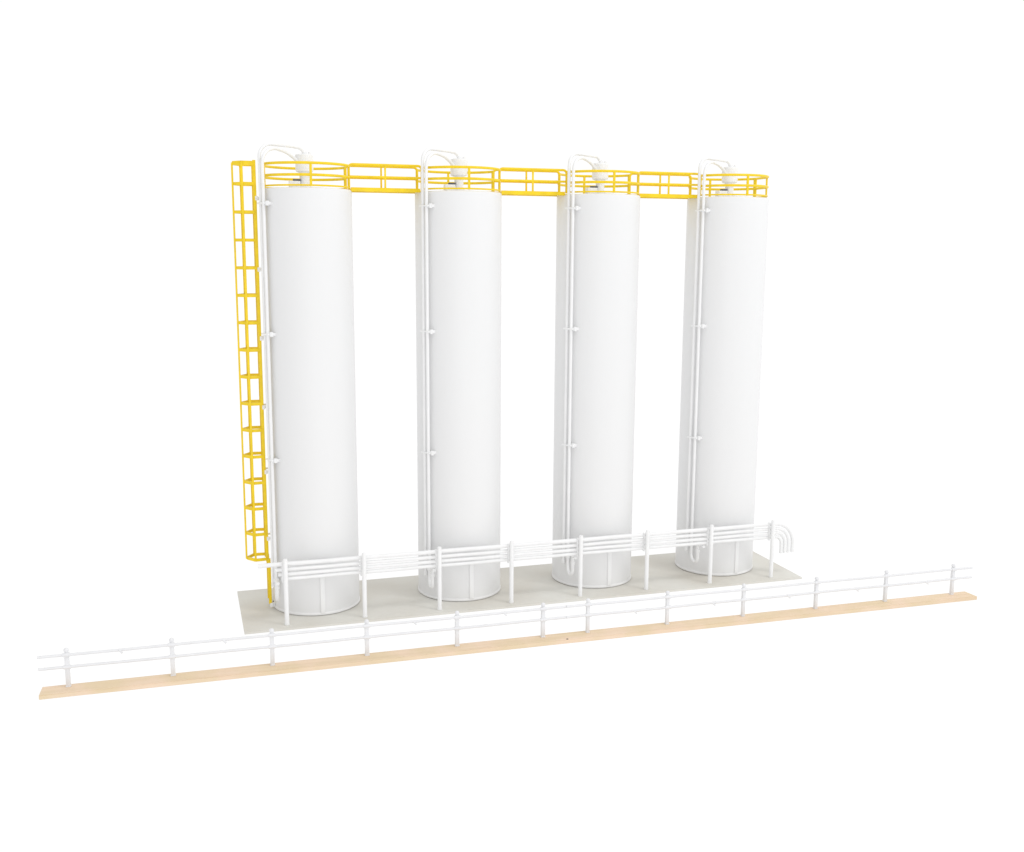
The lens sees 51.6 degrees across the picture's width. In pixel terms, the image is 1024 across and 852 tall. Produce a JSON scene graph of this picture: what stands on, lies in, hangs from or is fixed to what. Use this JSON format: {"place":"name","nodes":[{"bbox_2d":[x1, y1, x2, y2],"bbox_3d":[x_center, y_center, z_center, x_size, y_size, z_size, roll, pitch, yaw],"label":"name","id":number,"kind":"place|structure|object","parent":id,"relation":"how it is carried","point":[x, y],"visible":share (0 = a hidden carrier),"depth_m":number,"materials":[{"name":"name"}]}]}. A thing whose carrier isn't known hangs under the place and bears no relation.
{"place":"outdoors","nodes":[
{"label":"outdoors","id":0,"kind":"place"},
{"bbox_2d":[0,258,1023,851],"bbox_3d":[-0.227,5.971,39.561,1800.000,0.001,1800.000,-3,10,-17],"label":"ground","id":1,"kind":"structure","parent":0,"point":[890,432],"depth_m":36.48,"materials":[{"name":"white"}]},
{"bbox_2d":[39,591,976,699],"bbox_3d":[1.742,6.832,34.149,31.269,0.138,0.615,-3,10,-16],"label":"wooden strip","id":2,"kind":"object","parent":1,"relation":"on","point":[97,687],"visible":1,"depth_m":33.19,"materials":[{"name":"brown wood"}]},
{"bbox_2d":[37,602,565,686],"bbox_3d":[-5.785,6.527,31.927,15.680,1.150,0.236,-3,10,-16],"label":"post and rail fence","id":3,"kind":"object","parent":2,"relation":"on","point":[172,656],"visible":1,"depth_m":31.59,"materials":[{"name":"white plastic"}]},
{"bbox_2d":[566,564,972,632],"bbox_3d":[9.230,5.857,36.356,15.626,1.150,0.236,-3,10,-16],"label":"post and rail fence","id":4,"kind":"object","parent":2,"relation":"on","point":[743,589],"visible":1,"depth_m":36.08,"materials":[{"name":"white plastic"}]},
{"bbox_2d":[237,551,801,634],"bbox_3d":[0.553,5.936,39.571,20.756,0.066,4.376,-3,10,-17],"label":"base board","id":5,"kind":"object","parent":1,"relation":"on","point":[394,598],"visible":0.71,"depth_m":38.51,"materials":[{"name":"grey concrete"}]},
{"bbox_2d":[257,142,359,615],"bbox_3d":[-6.869,-1.489,35.976,3.161,15.694,3.399,-3,10,-17],"label":"silo","id":6,"kind":"object","parent":5,"relation":"on","point":[306,239],"visible":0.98,"depth_m":34.95,"materials":[{"name":"white metal"}]},
{"bbox_2d":[231,160,274,606],"bbox_3d":[-8.679,-1.200,35.645,0.959,15.060,0.779,-3,10,-17],"label":"caged ladder","id":7,"kind":"object","parent":6,"relation":"attached to","point":[249,402],"visible":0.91,"depth_m":35.39,"materials":[{"name":"yellow metal"}]},
{"bbox_2d":[344,163,420,193],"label":"walkway","id":8,"kind":"structure","parent":6,"relation":"attached to","point":[384,189],"depth_m":35.57,"materials":[{"name":"yellow metal"}]},
{"bbox_2d":[415,147,501,600],"bbox_3d":[-1.862,-1.724,37.522,3.086,15.694,3.399,-3,10,-17],"label":"silo","id":9,"kind":"object","parent":5,"relation":"on","point":[458,234],"visible":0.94,"depth_m":36.48,"materials":[{"name":"white metal"}]},
{"bbox_2d":[492,167,566,196],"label":"walkway","id":10,"kind":"structure","parent":9,"relation":"attached to","point":[529,193],"depth_m":37.13,"materials":[{"name":"yellow metal"}]},
{"bbox_2d":[258,520,793,625],"bbox_3d":[1.296,5.065,37.803,20.152,2.255,0.347,-3,10,-17],"label":"pipe rack","id":11,"kind":"object","parent":5,"relation":"on","point":[511,558],"visible":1,"depth_m":37.46,"materials":[{"name":"white metal"}]},
{"bbox_2d":[552,152,639,587],"bbox_3d":[3.110,-1.958,39.059,3.083,15.694,3.399,-3,10,-17],"label":"silo","id":12,"kind":"object","parent":5,"relation":"on","point":[597,256],"visible":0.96,"depth_m":38.02,"materials":[{"name":"white metal"}]},
{"bbox_2d":[628,171,697,198],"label":"walkway","id":13,"kind":"structure","parent":12,"relation":"attached to","point":[668,195],"depth_m":38.63,"materials":[{"name":"yellow metal"}]},
{"bbox_2d":[675,157,768,575],"bbox_3d":[8.045,-2.189,40.583,3.159,15.694,3.399,-3,10,-17],"label":"silo","id":14,"kind":"object","parent":5,"relation":"on","point":[725,262],"visible":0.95,"depth_m":39.58,"materials":[{"name":"white metal"}]},
{"bbox_2d":[0,0,1023,263],"label":"sky","id":15,"kind":"structure","parent":0,"point":[881,131],"materials":[{"name":"white"}]}
]}

